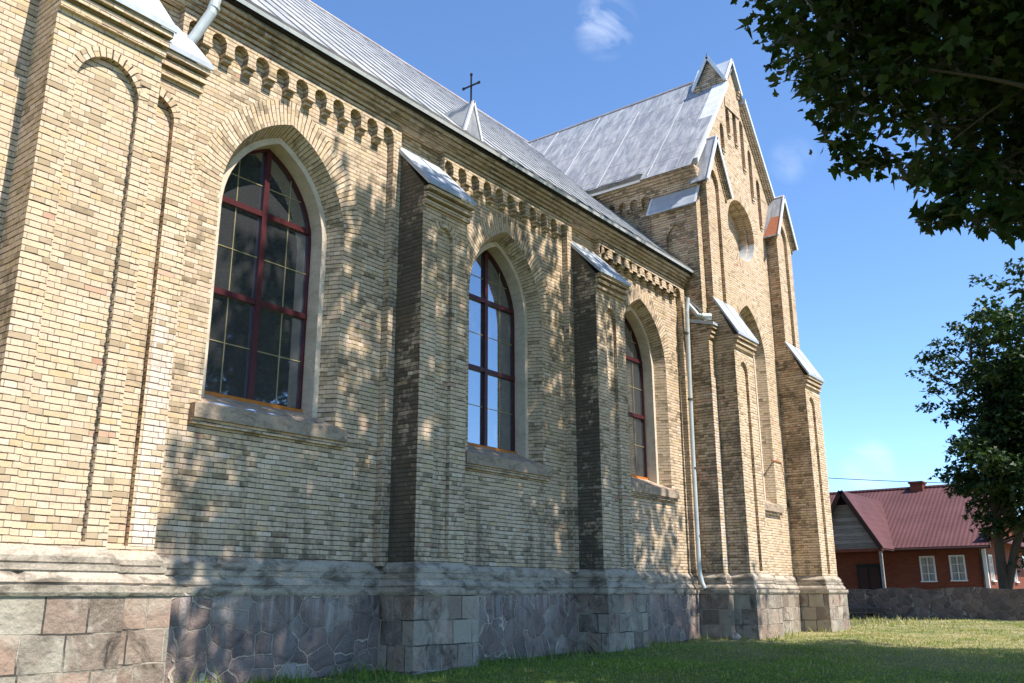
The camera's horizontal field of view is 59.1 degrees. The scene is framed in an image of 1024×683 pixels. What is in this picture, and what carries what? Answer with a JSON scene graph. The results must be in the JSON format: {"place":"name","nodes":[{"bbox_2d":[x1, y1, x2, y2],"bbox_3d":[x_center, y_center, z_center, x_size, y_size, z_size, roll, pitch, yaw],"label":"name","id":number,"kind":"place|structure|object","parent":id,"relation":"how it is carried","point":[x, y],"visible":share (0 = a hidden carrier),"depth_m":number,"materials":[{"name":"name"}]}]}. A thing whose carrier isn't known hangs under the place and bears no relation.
{"place":"outdoors","nodes":[
{"label":"outdoors","id":0,"kind":"place"},
{"bbox_2d":[174,614,1023,682],"bbox_3d":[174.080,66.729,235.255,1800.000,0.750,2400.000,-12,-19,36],"label":"ground","id":1,"kind":"structure","parent":0,"point":[948,663],"depth_m":14.90,"materials":[{"name":"green plant"}]},
{"bbox_2d":[0,0,849,682],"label":"church","id":2,"kind":"structure","parent":1,"relation":"on","point":[516,394],"depth_m":13.81,"materials":[{"name":"yellow brick"}]},
{"bbox_2d":[189,138,347,447],"bbox_3d":[-3.477,-0.890,13.055,0.695,4.621,2.560,-12,-19,36],"label":"window","id":3,"kind":"structure","parent":2,"relation":"in","point":[263,350],"depth_m":13.28,"materials":[{"name":"glass"}]},
{"bbox_2d":[465,242,552,481],"bbox_3d":[-0.273,0.233,17.099,0.695,4.621,2.560,-12,-19,36],"label":"window","id":4,"kind":"structure","parent":2,"relation":"in","point":[498,338],"depth_m":17.49,"materials":[{"name":"glass"}]},
{"bbox_2d":[624,306,679,501],"bbox_3d":[2.894,1.344,21.097,0.695,4.621,2.560,-12,-19,36],"label":"window","id":5,"kind":"structure","parent":2,"relation":"in","point":[644,472],"depth_m":21.71,"materials":[{"name":"glass"}]},
{"bbox_2d":[739,313,783,515],"bbox_3d":[6.573,1.876,25.151,0.655,5.762,2.420,-12,-19,36],"label":"window","id":6,"kind":"structure","parent":2,"relation":"in","point":[770,508],"depth_m":25.32,"materials":[{"name":"beige stone"}]},
{"bbox_2d":[729,632,740,639],"bbox_3d":[5.035,6.666,20.345,0.235,0.211,0.240,2,-16,-9],"label":"loose stone","id":7,"kind":"object","parent":1,"relation":"on","point":[734,636],"visible":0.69,"depth_m":20.26,"materials":[{"name":"grey stone"}]},
{"bbox_2d":[848,608,891,618],"bbox_3d":[12.809,10.778,35.541,4.100,0.560,0.550,-12,-19,36],"label":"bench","id":8,"kind":"object","parent":1,"relation":"on","point":[870,614],"visible":0.34,"depth_m":34.70,"materials":[{"name":"grey wood"}]},
{"bbox_2d":[730,0,1023,301],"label":"maple tree","id":9,"kind":"object","parent":1,"relation":"on","point":[965,73],"visible":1,"depth_m":13.77,"materials":[{"name":"green plant"}]},
{"bbox_2d":[829,481,1023,589],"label":"brick house","id":10,"kind":"structure","parent":1,"relation":"on","point":[918,534],"depth_m":42.54,"materials":[{"name":"red brick"}]},
{"bbox_2d":[856,564,882,589],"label":"door","id":11,"kind":"structure","parent":10,"relation":"in","point":[869,575],"depth_m":43.24,"materials":[{"name":"brown wood"}]},
{"bbox_2d":[919,556,937,581],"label":"window","id":12,"kind":"structure","parent":10,"relation":"in","point":[927,563],"depth_m":41.87,"materials":[{"name":"white paint"}]},
{"bbox_2d":[948,555,967,580],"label":"window","id":13,"kind":"structure","parent":10,"relation":"in","point":[957,564],"depth_m":41.13,"materials":[{"name":"white paint"}]},
{"bbox_2d":[987,554,996,581],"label":"window","id":14,"kind":"structure","parent":10,"relation":"in","point":[990,560],"depth_m":41.29,"materials":[{"name":"white paint"}]},
{"bbox_2d":[1014,570,1019,582],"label":"window","id":15,"kind":"structure","parent":10,"relation":"in","point":[1016,578],"depth_m":45.85,"materials":[{"name":"white paint"}]},
{"bbox_2d":[845,587,1023,620],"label":"stone wall","id":16,"kind":"structure","parent":1,"relation":"on","point":[977,603],"depth_m":33.84,"materials":[{"name":"grey stone"}]},
{"bbox_2d":[905,257,1023,588],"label":"maple tree","id":17,"kind":"object","parent":1,"relation":"on","point":[991,446],"visible":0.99,"depth_m":35.36,"materials":[{"name":"green plant"}]},
{"bbox_2d":[215,0,1023,557],"label":"sky","id":18,"kind":"structure","parent":0,"point":[872,291],"materials":[{"name":"blue"}]},
{"bbox_2d":[831,478,966,483],"bbox_3d":[20.784,5.523,37.622,33.711,1.674,0.028,8,-18,-28],"label":"overhead cable","id":19,"kind":"object","parent":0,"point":[894,481],"visible":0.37,"depth_m":34.10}
]}

